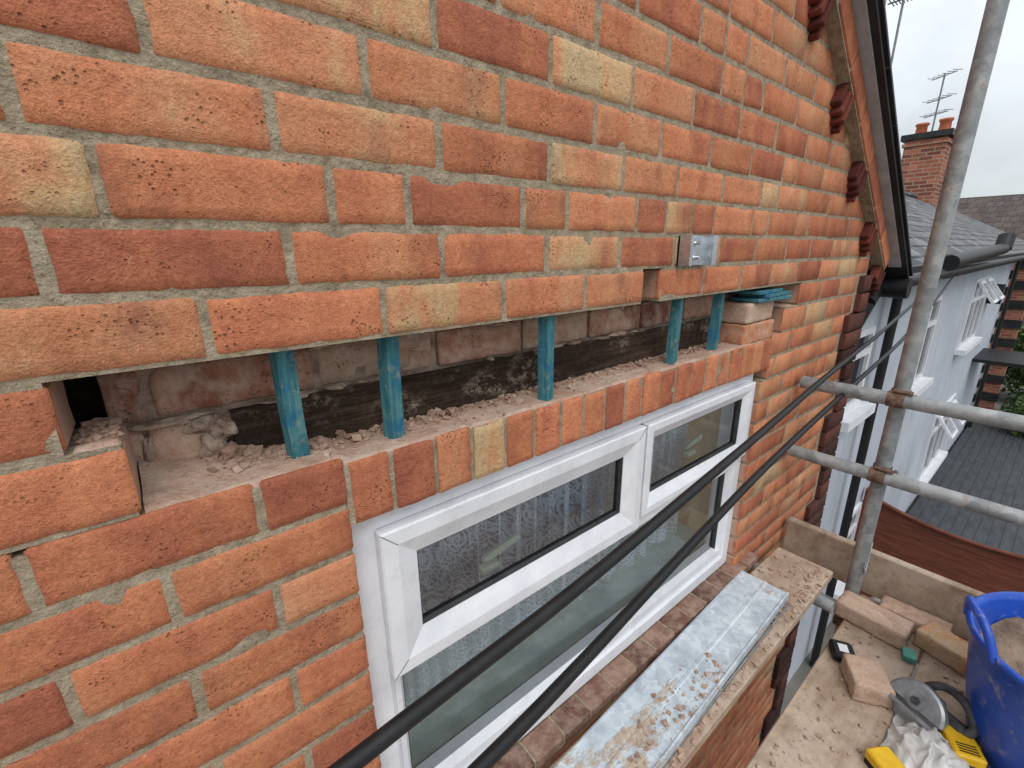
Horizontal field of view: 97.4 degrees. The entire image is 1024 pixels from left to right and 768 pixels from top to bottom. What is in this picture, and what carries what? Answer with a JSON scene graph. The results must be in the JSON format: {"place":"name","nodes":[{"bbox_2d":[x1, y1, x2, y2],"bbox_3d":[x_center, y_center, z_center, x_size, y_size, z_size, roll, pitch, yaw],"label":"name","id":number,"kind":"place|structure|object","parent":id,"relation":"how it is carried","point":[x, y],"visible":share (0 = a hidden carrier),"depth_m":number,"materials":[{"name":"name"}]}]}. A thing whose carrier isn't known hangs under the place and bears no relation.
{"place":"outdoors","nodes":[
{"label":"outdoors","id":0,"kind":"place"},
{"bbox_2d":[418,478,581,610],"bbox_3d":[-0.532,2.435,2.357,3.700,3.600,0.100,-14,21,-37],"label":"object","id":1,"kind":"structure","parent":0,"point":[468,565],"depth_m":2.15,"materials":[{"name":"grey glass"}]},
{"bbox_2d":[123,0,886,442],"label":"leaf backing","id":2,"kind":"object","parent":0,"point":[145,402],"depth_m":0.72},
{"bbox_2d":[351,373,755,767],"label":"window assembly","id":3,"kind":"object","parent":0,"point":[635,474],"depth_m":1.16,"materials":[{"name":"clear glass"}]},
{"bbox_2d":[351,373,755,767],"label":"window frame","id":4,"kind":"structure","parent":3,"relation":"in","point":[395,632],"depth_m":1.02,"materials":[{"name":"white plastic"}]},
{"bbox_2d":[492,551,757,767],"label":"sill tiles","id":5,"kind":"object","parent":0,"point":[543,742],"visible":0.89,"depth_m":1.32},
{"bbox_2d":[467,277,953,767],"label":"black cable","id":6,"kind":"object","parent":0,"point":[491,755],"visible":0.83,"depth_m":0.67,"materials":[{"name":"plastic"}]},
{"bbox_2d":[852,0,900,266],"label":"undercloak strip","id":7,"kind":"object","parent":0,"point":[861,18],"visible":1,"depth_m":1.56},
{"bbox_2d":[866,0,912,277],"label":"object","id":8,"kind":"object","parent":7,"relation":"on","point":[879,32],"visible":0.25,"depth_m":1.58,"materials":[{"name":"black plastic"}]},
{"bbox_2d":[887,0,911,64],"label":"roof aerial mast","id":9,"kind":"object","parent":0,"point":[897,29],"visible":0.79,"depth_m":5.65,"materials":[{"name":"grey metal"}]},
{"bbox_2d":[786,263,1013,684],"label":"walls","id":10,"kind":"structure","parent":0,"point":[948,371],"depth_m":6.64,"materials":[{"name":"white paint"}]},
{"bbox_2d":[836,497,863,583],"bbox_3d":[4.262,1.928,5.651,0.900,1.000,0.052,-14,21,-37],"label":"window frame","id":11,"kind":"object","parent":10,"relation":"attached to","point":[856,511],"visible":0.18,"depth_m":5.51,"materials":[{"name":"white plastic"}]},
{"bbox_2d":[833,581,845,599],"bbox_3d":[4.302,2.463,5.766,1.100,0.087,0.160,-14,21,-37],"label":"window sill","id":12,"kind":"structure","parent":11,"relation":"attached to","point":[839,588],"depth_m":5.48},
{"bbox_2d":[847,514,855,538],"bbox_3d":[4.261,1.927,5.652,0.900,1.000,0.001,-14,21,-37],"label":"window pane","id":13,"kind":"object","parent":11,"relation":"in","point":[852,521],"visible":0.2,"depth_m":5.51,"materials":[{"name":"grey glass"}]},
{"bbox_2d":[844,325,875,412],"bbox_3d":[3.112,-0.126,4.087,0.600,0.750,0.052,-14,21,-37],"label":"window frame","id":14,"kind":"object","parent":10,"relation":"attached to","point":[870,332],"visible":0.39,"depth_m":4.15,"materials":[{"name":"white plastic"}]},
{"bbox_2d":[846,335,868,403],"bbox_3d":[3.111,-0.126,4.089,0.600,0.750,0.001,-14,21,-37],"label":"window pane","id":15,"kind":"object","parent":14,"relation":"in","point":[858,365],"visible":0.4,"depth_m":4.13,"materials":[{"name":"grey glass"}]},
{"bbox_2d":[840,401,875,432],"bbox_3d":[3.151,0.290,4.167,0.800,0.087,0.160,-14,21,-37],"label":"window sill","id":16,"kind":"structure","parent":14,"relation":"attached to","point":[857,414],"depth_m":4.09,"materials":[{"name":"white concrete"}]},
{"bbox_2d":[859,278,912,328],"bbox_3d":[1.711,1.665,3.025,0.304,4.650,0.600,-14,21,-37],"label":"gutter and downpipe","id":17,"kind":"object","parent":10,"relation":"attached to","point":[895,287],"visible":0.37,"depth_m":2.22,"materials":[{"name":"black plastic"}]},
{"bbox_2d":[809,233,1023,667],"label":"gutters and pipes","id":18,"kind":"object","parent":10,"relation":"attached to","point":[970,261],"visible":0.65,"depth_m":5.08,"materials":[{"name":"black plastic"}]},
{"bbox_2d":[911,376,933,395],"bbox_3d":[5.288,0.063,5.908,1.300,0.087,0.160,-14,21,-37],"label":"window sill","id":19,"kind":"structure","parent":10,"relation":"attached to","point":[921,386],"depth_m":5.94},
{"bbox_2d":[912,295,942,384],"bbox_3d":[5.248,-0.534,5.774,1.100,1.130,0.052,-14,21,-37],"label":"window frame","id":20,"kind":"object","parent":10,"relation":"attached to","point":[932,323],"visible":0.3,"depth_m":5.99,"materials":[{"name":"white plastic"}]},
{"bbox_2d":[915,301,937,376],"bbox_3d":[5.247,-0.535,5.776,1.100,1.130,0.001,-14,21,-37],"label":"window pane","id":21,"kind":"object","parent":20,"relation":"in","point":[926,339],"depth_m":6.00,"materials":[{"name":"grey glass"}]},
{"bbox_2d":[917,393,964,480],"bbox_3d":[8.424,1.023,8.724,2.000,1.300,0.324,-14,21,-37],"label":"window frame","id":22,"kind":"object","parent":10,"relation":"attached to","point":[933,431],"visible":0.57,"depth_m":8.51,"materials":[{"name":"white plastic"}]},
{"bbox_2d":[919,450,947,482],"bbox_3d":[8.379,1.673,8.984,2.200,0.087,0.160,-14,21,-37],"label":"window sill","id":23,"kind":"structure","parent":22,"relation":"attached to","point":[930,472],"depth_m":8.94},
{"bbox_2d":[922,400,952,470],"bbox_3d":[8.337,0.993,8.827,2.000,1.300,0.001,-14,21,-37],"label":"window pane","id":24,"kind":"object","parent":22,"relation":"in","point":[930,444],"visible":0.4,"depth_m":8.87,"materials":[{"name":"grey glass"}]},
{"bbox_2d":[905,196,1023,264],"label":"roof","id":25,"kind":"structure","parent":10,"relation":"on","point":[968,233],"depth_m":9.44,"materials":[{"name":"tile"}]},
{"bbox_2d":[905,191,916,197],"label":"ridge tiles","id":26,"kind":"object","parent":25,"relation":"attached to","point":[910,194],"visible":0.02,"depth_m":15.18,"materials":[{"name":"tile"}]},
{"bbox_2d":[900,69,962,205],"bbox_3d":[14.477,-8.197,15.662,1.340,4.501,1.340,-14,21,-37],"label":"brick chimney","id":27,"kind":"object","parent":25,"relation":"on","point":[925,157],"visible":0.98,"depth_m":15.41,"materials":[{"name":"red brick"}]},
{"bbox_2d":[954,336,982,355],"bbox_3d":[8.587,-0.732,8.467,2.000,0.087,0.160,-14,21,-37],"label":"window sill","id":28,"kind":"structure","parent":10,"relation":"attached to","point":[968,346],"depth_m":8.19,"materials":[{"name":"white concrete"}]},
{"bbox_2d":[956,275,1004,348],"bbox_3d":[8.632,-1.334,8.222,1.800,1.200,0.324,-14,21,-37],"label":"window frame","id":29,"kind":"object","parent":10,"relation":"attached to","point":[984,282],"visible":0.91,"depth_m":8.12,"materials":[{"name":"white plastic"}]},
{"bbox_2d":[961,282,985,341],"bbox_3d":[8.545,-1.363,8.324,1.800,1.200,0.001,-14,21,-37],"label":"window pane","id":30,"kind":"object","parent":29,"relation":"in","point":[973,314],"visible":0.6,"depth_m":8.35,"materials":[{"name":"grey glass"}]},
{"bbox_2d":[964,270,1013,429],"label":"painted quoins","id":31,"kind":"object","parent":10,"relation":"attached to","point":[992,337],"visible":0.68,"depth_m":11.53,"materials":[{"name":"black paint"}]},
{"bbox_2d":[780,369,1023,740],"bbox_3d":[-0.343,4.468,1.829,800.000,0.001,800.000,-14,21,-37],"label":"ground","id":32,"kind":"structure","parent":0,"point":[797,678],"depth_m":5.48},
{"bbox_2d":[0,0,869,767],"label":"mortar joints","id":33,"kind":"object","parent":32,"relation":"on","point":[40,258],"visible":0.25,"depth_m":0.60,"materials":[{"name":"grey concrete"}]},
{"bbox_2d":[513,563,733,767],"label":"sill mortar","id":34,"kind":"object","parent":33,"relation":"on","point":[556,725],"visible":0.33,"depth_m":1.32,"materials":[{"name":"concrete"}]},
{"bbox_2d":[0,0,870,767],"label":"brick wall","id":35,"kind":"structure","parent":32,"relation":"on","point":[44,176],"depth_m":0.61,"materials":[{"name":"orange brick"}]},
{"bbox_2d":[73,303,792,512],"bbox_3d":[0.250,-0.064,1.102,1.916,0.118,0.108,-14,21,-37],"label":"dust covered ledge","id":36,"kind":"object","parent":35,"relation":"on","point":[166,482],"visible":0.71,"depth_m":0.67,"materials":[{"name":"brick"}]},
{"bbox_2d":[268,350,309,458],"bbox_3d":[-0.314,0.029,0.637,0.039,0.177,0.032,14,22,40],"label":"blue wooden prop","id":37,"kind":"object","parent":36,"relation":"on","point":[286,384],"visible":0.9,"depth_m":0.63,"materials":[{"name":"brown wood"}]},
{"bbox_2d":[376,336,404,438],"bbox_3d":[-0.196,0.005,0.728,0.033,0.185,0.028,11,20,35],"label":"blue wooden prop","id":38,"kind":"object","parent":36,"relation":"on","point":[388,355],"visible":0.91,"depth_m":0.72,"materials":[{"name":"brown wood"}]},
{"bbox_2d":[73,341,737,480],"bbox_3d":[0.202,-0.062,1.062,1.796,0.110,0.102,-14,21,-37],"label":"brick rubble","id":39,"kind":"object","parent":36,"relation":"on","point":[229,451],"visible":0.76,"depth_m":0.69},
{"bbox_2d":[126,294,712,462],"bbox_3d":[0.183,-0.102,1.100,1.774,0.175,0.061,-14,21,-37],"label":"broken mortar","id":40,"kind":"object","parent":36,"relation":"on","point":[220,428],"visible":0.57,"depth_m":0.63,"materials":[{"name":"beige concrete"}]},
{"bbox_2d":[228,317,709,447],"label":"old timber lintel","id":41,"kind":"structure","parent":36,"relation":"on","point":[347,409],"depth_m":0.87,"materials":[{"name":"brown wood"}]},
{"bbox_2d":[73,287,770,482],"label":"inner brick wall","id":42,"kind":"structure","parent":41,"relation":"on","point":[181,388],"depth_m":0.72,"materials":[{"name":"brown brick"}]},
{"bbox_2d":[538,315,554,400],"bbox_3d":[0.069,-0.051,0.909,0.023,0.185,0.024,13,21,38],"label":"blue wooden prop","id":43,"kind":"object","parent":36,"relation":"on","point":[546,326],"visible":0.93,"depth_m":0.90,"materials":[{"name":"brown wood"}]},
{"bbox_2d":[665,298,683,364],"bbox_3d":[0.434,-0.142,1.202,0.026,0.185,0.032,13,21,38],"label":"blue wooden prop","id":44,"kind":"object","parent":36,"relation":"on","point":[675,321],"visible":0.89,"depth_m":1.19,"materials":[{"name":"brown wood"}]},
{"bbox_2d":[706,293,724,350],"bbox_3d":[0.609,-0.187,1.347,0.028,0.185,0.034,13,21,38],"label":"blue wooden prop","id":45,"kind":"object","parent":36,"relation":"on","point":[715,321],"visible":0.84,"depth_m":1.34,"materials":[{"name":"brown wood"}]},
{"bbox_2d":[719,319,773,344],"bbox_3d":[0.782,-0.182,1.519,0.210,0.070,0.108,-14,21,-37],"label":"loose brick","id":46,"kind":"object","parent":36,"relation":"on","point":[741,334],"visible":0.76,"depth_m":1.46,"materials":[{"name":"orange brick"}]},
{"bbox_2d":[721,300,773,323],"bbox_3d":[0.777,-0.245,1.498,0.205,0.067,0.110,-14,21,-37],"label":"loose brick","id":47,"kind":"object","parent":46,"relation":"on","point":[739,312],"visible":0.69,"depth_m":1.44,"materials":[{"name":"beige brick"}]},
{"bbox_2d":[731,295,791,302],"bbox_3d":[0.832,-0.286,1.496,0.220,0.010,0.090,-12,20,-34],"label":"blue wooden shim","id":48,"kind":"object","parent":47,"relation":"on","point":[752,299],"visible":0.72,"depth_m":1.45,"materials":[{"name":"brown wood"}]},
{"bbox_2d":[740,290,790,297],"bbox_3d":[0.853,-0.304,1.513,0.200,0.010,0.090,-15,22,-40],"label":"blue wooden shim","id":49,"kind":"object","parent":48,"relation":"on","point":[776,294],"visible":0.6,"depth_m":1.46,"materials":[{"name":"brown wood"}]},
{"bbox_2d":[731,287,782,294],"bbox_3d":[0.810,-0.308,1.484,0.182,0.010,0.094,-14,21,-37],"label":"blue wooden shim","id":50,"kind":"object","parent":49,"relation":"on","point":[762,291],"visible":0.76,"depth_m":1.44,"materials":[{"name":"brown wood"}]},
{"bbox_2d":[676,235,718,265],"bbox_3d":[0.453,-0.325,1.096,0.125,0.070,0.032,-14,21,-37],"label":"steel wall bracket","id":51,"kind":"object","parent":35,"relation":"attached to","point":[696,250],"visible":1,"depth_m":1.10,"materials":[{"name":"metal"}]},
{"bbox_2d":[758,275,872,746],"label":"quoin bricks","id":52,"kind":"object","parent":35,"relation":"attached to","point":[849,339],"visible":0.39,"depth_m":2.23,"materials":[{"name":"brown brick"}]},
{"bbox_2d":[825,0,884,269],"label":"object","id":53,"kind":"object","parent":35,"relation":"attached to","point":[834,30],"visible":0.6,"depth_m":1.52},
{"bbox_2d":[807,0,885,295],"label":"verge dentils","id":54,"kind":"object","parent":53,"relation":"attached to","point":[842,98],"visible":0.96,"depth_m":1.45,"materials":[{"name":"red brick"}]},
{"bbox_2d":[838,0,890,267],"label":"raking verge bricks","id":55,"kind":"object","parent":53,"relation":"on","point":[850,34],"visible":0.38,"depth_m":1.52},
{"bbox_2d":[549,0,1023,767],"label":"scaffolding","id":56,"kind":"object","parent":32,"relation":"on","point":[859,564],"visible":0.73,"depth_m":1.50,"materials":[{"name":"metal"}]},
{"bbox_2d":[328,278,942,767],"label":"black cable","id":57,"kind":"object","parent":56,"relation":"attached to","point":[390,732],"visible":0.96,"depth_m":0.53,"materials":[{"name":"plastic"}]},
{"bbox_2d":[553,570,788,767],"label":"galvanised steel lintel","id":58,"kind":"structure","parent":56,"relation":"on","point":[727,626],"depth_m":1.30,"materials":[{"name":"silver metal"}]},
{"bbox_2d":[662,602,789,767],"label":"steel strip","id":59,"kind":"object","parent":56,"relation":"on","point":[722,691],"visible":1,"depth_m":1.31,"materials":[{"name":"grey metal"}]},
{"bbox_2d":[595,554,965,767],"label":"mortar rubble","id":60,"kind":"object","parent":56,"relation":"on","point":[737,685],"visible":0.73,"depth_m":1.32,"materials":[{"name":"beige concrete"}]},
{"bbox_2d":[828,639,854,661],"bbox_3d":[1.161,0.938,1.583,0.068,0.033,0.090,6,18,21],"label":"tape measure","id":61,"kind":"object","parent":56,"relation":"on","point":[838,649],"visible":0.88,"depth_m":1.57,"materials":[{"name":"black plastic"}]},
{"bbox_2d":[839,653,895,708],"bbox_3d":[1.148,0.959,1.458,0.109,0.070,0.130,5,18,19],"label":"loose brick","id":62,"kind":"object","parent":56,"relation":"on","point":[867,680],"visible":0.98,"depth_m":1.43,"materials":[{"name":"beige brick"}]},
{"bbox_2d":[834,590,913,649],"bbox_3d":[1.361,0.884,1.700,0.110,0.070,0.219,-12,20,-33],"label":"loose brick","id":63,"kind":"object","parent":56,"relation":"on","point":[879,622],"visible":0.98,"depth_m":1.67,"materials":[{"name":"beige brick"}]},
{"bbox_2d":[864,746,905,767],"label":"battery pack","id":64,"kind":"object","parent":56,"relation":"on","point":[881,757],"visible":1,"depth_m":1.23,"materials":[{"name":"yellow plastic"}]},
{"bbox_2d":[901,646,916,664],"bbox_3d":[1.382,0.946,1.568,0.036,0.022,0.050,10,20,32],"label":"green packer block","id":65,"kind":"object","parent":56,"relation":"on","point":[908,655],"depth_m":1.56,"materials":[{"name":"plastic"}]},
{"bbox_2d":[879,595,952,633],"bbox_3d":[1.514,0.889,1.696,0.100,0.060,0.206,-14,21,-37],"label":"loose brick","id":66,"kind":"object","parent":56,"relation":"on","point":[918,618],"visible":0.49,"depth_m":1.69,"materials":[{"name":"beige brick"}]},
{"bbox_2d":[881,715,969,767],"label":"plastic bag","id":67,"kind":"object","parent":56,"relation":"on","point":[914,745],"visible":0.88,"depth_m":1.23,"materials":[{"name":"white plastic"}]},
{"bbox_2d":[888,677,981,749],"bbox_3d":[1.243,0.959,1.342,0.143,0.138,0.236,-5,17,-14],"label":"circular saw","id":68,"kind":"object","parent":56,"relation":"on","point":[922,704],"visible":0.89,"depth_m":1.32,"materials":[{"name":"grey metal"}]},
{"bbox_2d":[912,621,967,675],"bbox_3d":[1.522,0.921,1.571,0.104,0.070,0.154,-8,18,-23],"label":"loose brick","id":69,"kind":"object","parent":56,"relation":"on","point":[933,639],"visible":0.73,"depth_m":1.56,"materials":[{"name":"beige brick"}]},
{"bbox_2d":[938,724,987,767],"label":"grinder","id":70,"kind":"object","parent":56,"relation":"on","point":[968,750],"visible":0.73,"depth_m":1.23,"materials":[{"name":"yellow plastic"}]},
{"bbox_2d":[963,591,1023,767],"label":"flexible tub","id":71,"kind":"object","parent":56,"relation":"on","point":[994,691],"visible":0.98,"depth_m":1.21,"materials":[{"name":"blue plastic"}]},
{"bbox_2d":[854,486,1023,663],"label":"scalloped wooden fence","id":72,"kind":"object","parent":32,"relation":"on","point":[910,539],"visible":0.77,"depth_m":5.00,"materials":[{"name":"brown wood"}]},
{"bbox_2d":[907,422,1023,554],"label":"garden decking","id":73,"kind":"object","parent":32,"relation":"on","point":[984,461],"depth_m":9.21,"materials":[{"name":"grey wood"}]},
{"bbox_2d":[978,260,1023,409],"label":"brick boundary pier","id":74,"kind":"structure","parent":32,"relation":"on","point":[1007,340],"depth_m":11.92,"materials":[{"name":"brick"}]},
{"bbox_2d":[1000,323,1023,401],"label":"hedge","id":75,"kind":"object","parent":32,"relation":"on","point":[1017,374],"visible":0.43,"depth_m":13.94,"materials":[{"name":"green plant"}]},
{"bbox_2d":[1000,395,1023,435],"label":"garden shrub","id":76,"kind":"object","parent":32,"relation":"on","point":[1019,407],"visible":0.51,"depth_m":11.52,"materials":[{"name":"green plant"}]},
{"bbox_2d":[886,0,1023,197],"label":"sky","id":77,"kind":"structure","parent":0,"point":[936,37],"materials":[{"name":"white"}]},
{"bbox_2d":[956,194,1023,349],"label":"brown roofed house","id":78,"kind":"structure","parent":0,"point":[1004,213],"depth_m":20.95,"materials":[{"name":"tile"}]}
]}

